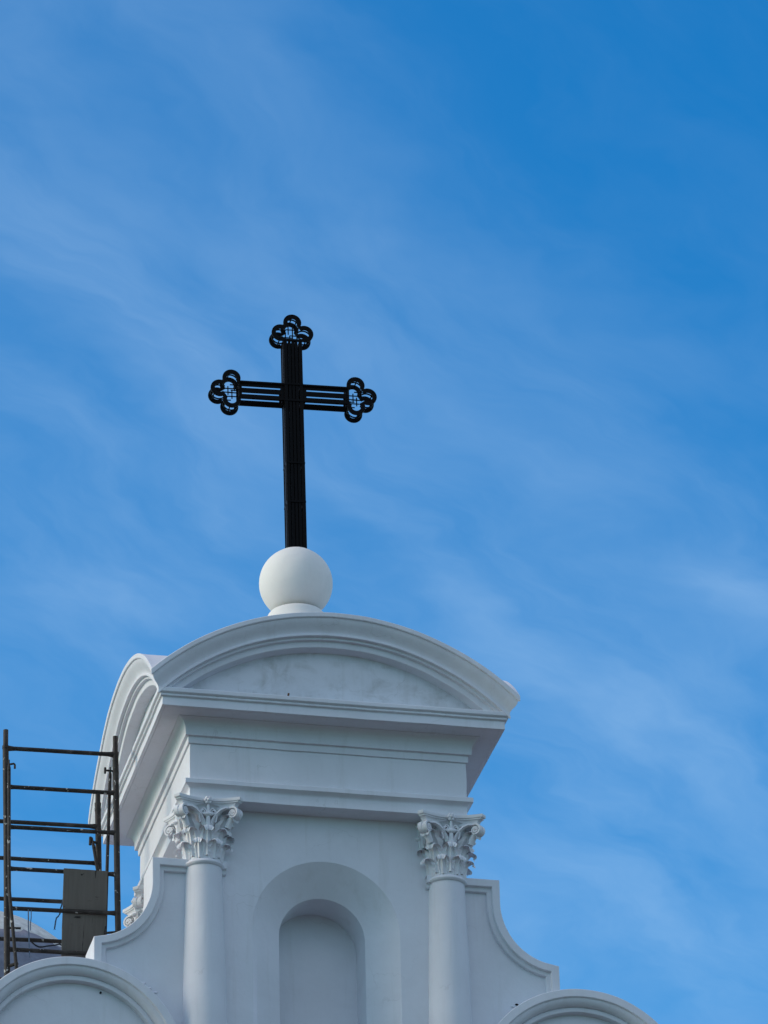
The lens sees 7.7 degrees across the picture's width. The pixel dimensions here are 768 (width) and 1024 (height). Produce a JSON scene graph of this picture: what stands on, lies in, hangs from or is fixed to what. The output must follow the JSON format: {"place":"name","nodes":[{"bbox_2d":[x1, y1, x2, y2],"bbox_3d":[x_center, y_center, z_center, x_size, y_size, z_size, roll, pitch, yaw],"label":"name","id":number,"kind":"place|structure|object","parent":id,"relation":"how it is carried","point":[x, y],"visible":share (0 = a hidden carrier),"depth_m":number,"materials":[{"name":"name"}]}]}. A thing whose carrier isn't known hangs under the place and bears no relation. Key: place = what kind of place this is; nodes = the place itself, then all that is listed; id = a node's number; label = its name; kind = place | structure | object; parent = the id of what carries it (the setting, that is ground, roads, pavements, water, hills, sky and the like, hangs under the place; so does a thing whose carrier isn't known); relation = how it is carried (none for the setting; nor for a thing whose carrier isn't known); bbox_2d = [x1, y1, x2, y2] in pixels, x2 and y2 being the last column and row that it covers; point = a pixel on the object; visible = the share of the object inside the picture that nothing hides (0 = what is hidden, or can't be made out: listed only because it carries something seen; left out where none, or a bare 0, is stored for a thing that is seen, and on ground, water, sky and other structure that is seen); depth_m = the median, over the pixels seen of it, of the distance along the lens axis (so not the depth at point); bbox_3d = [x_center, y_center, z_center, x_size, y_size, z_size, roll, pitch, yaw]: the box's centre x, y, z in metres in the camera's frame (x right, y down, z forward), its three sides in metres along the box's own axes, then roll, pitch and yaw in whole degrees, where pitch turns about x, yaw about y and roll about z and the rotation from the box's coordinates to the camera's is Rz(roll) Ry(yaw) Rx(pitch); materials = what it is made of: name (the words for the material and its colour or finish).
{"place":"outdoors","nodes":[
{"label":"outdoors","id":0,"kind":"place"},
{"bbox_2d":[0,612,657,1023],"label":"church tower","id":1,"kind":"structure","parent":0,"point":[300,830],"depth_m":64.70,"materials":[{"name":"white paint"}]},
{"bbox_2d":[0,911,60,976],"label":"dome","id":2,"kind":"structure","parent":1,"relation":"on","point":[36,931],"depth_m":72.15,"materials":[{"name":"paint"}]},
{"bbox_2d":[0,729,120,978],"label":"scaffold","id":3,"kind":"object","parent":1,"relation":"on","point":[7,858],"visible":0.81,"depth_m":65.38,"materials":[{"name":"metal"}]},
{"bbox_2d":[28,909,29,957],"bbox_3d":[-4.006,4.737,64.667,0.033,0.627,0.048,5,-28,-11],"label":"cable","id":4,"kind":"object","parent":3,"relation":"hanging from","point":[28,933],"visible":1,"depth_m":64.63,"materials":[{"name":"grey metal"}]},
{"bbox_2d":[31,942,61,947],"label":"cable","id":5,"kind":"object","parent":3,"relation":"attached to","point":[34,944],"visible":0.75,"depth_m":72.04,"materials":[{"name":"black rubber"}]},
{"bbox_2d":[54,899,62,929],"bbox_3d":[-3.672,4.523,64.896,0.135,0.461,0.031,12,-30,-24],"label":"rope","id":6,"kind":"object","parent":3,"relation":"hanging from","point":[58,915],"visible":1,"depth_m":64.85,"materials":[{"name":"black"}]},
{"bbox_2d":[61,868,107,957],"bbox_3d":[-3.395,4.895,64.816,0.508,1.752,0.037,5,-18,-12],"label":"scaffold board","id":7,"kind":"object","parent":3,"relation":"attached to","point":[84,889],"visible":0.57,"depth_m":64.93,"materials":[{"name":"grey wood"}]},
{"bbox_2d":[259,547,332,615],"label":"ball finial","id":8,"kind":"object","parent":1,"relation":"on","point":[295,579],"visible":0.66,"depth_m":67.35,"materials":[{"name":"paint"}]},
{"bbox_2d":[208,315,376,547],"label":"iron cross","id":9,"kind":"object","parent":8,"relation":"on","point":[293,394],"visible":1,"depth_m":68.72,"materials":[{"name":"black paint"}]},
{"bbox_2d":[0,0,767,1023],"label":"sky","id":10,"kind":"structure","parent":0,"point":[536,231],"materials":[{"name":"blue"}]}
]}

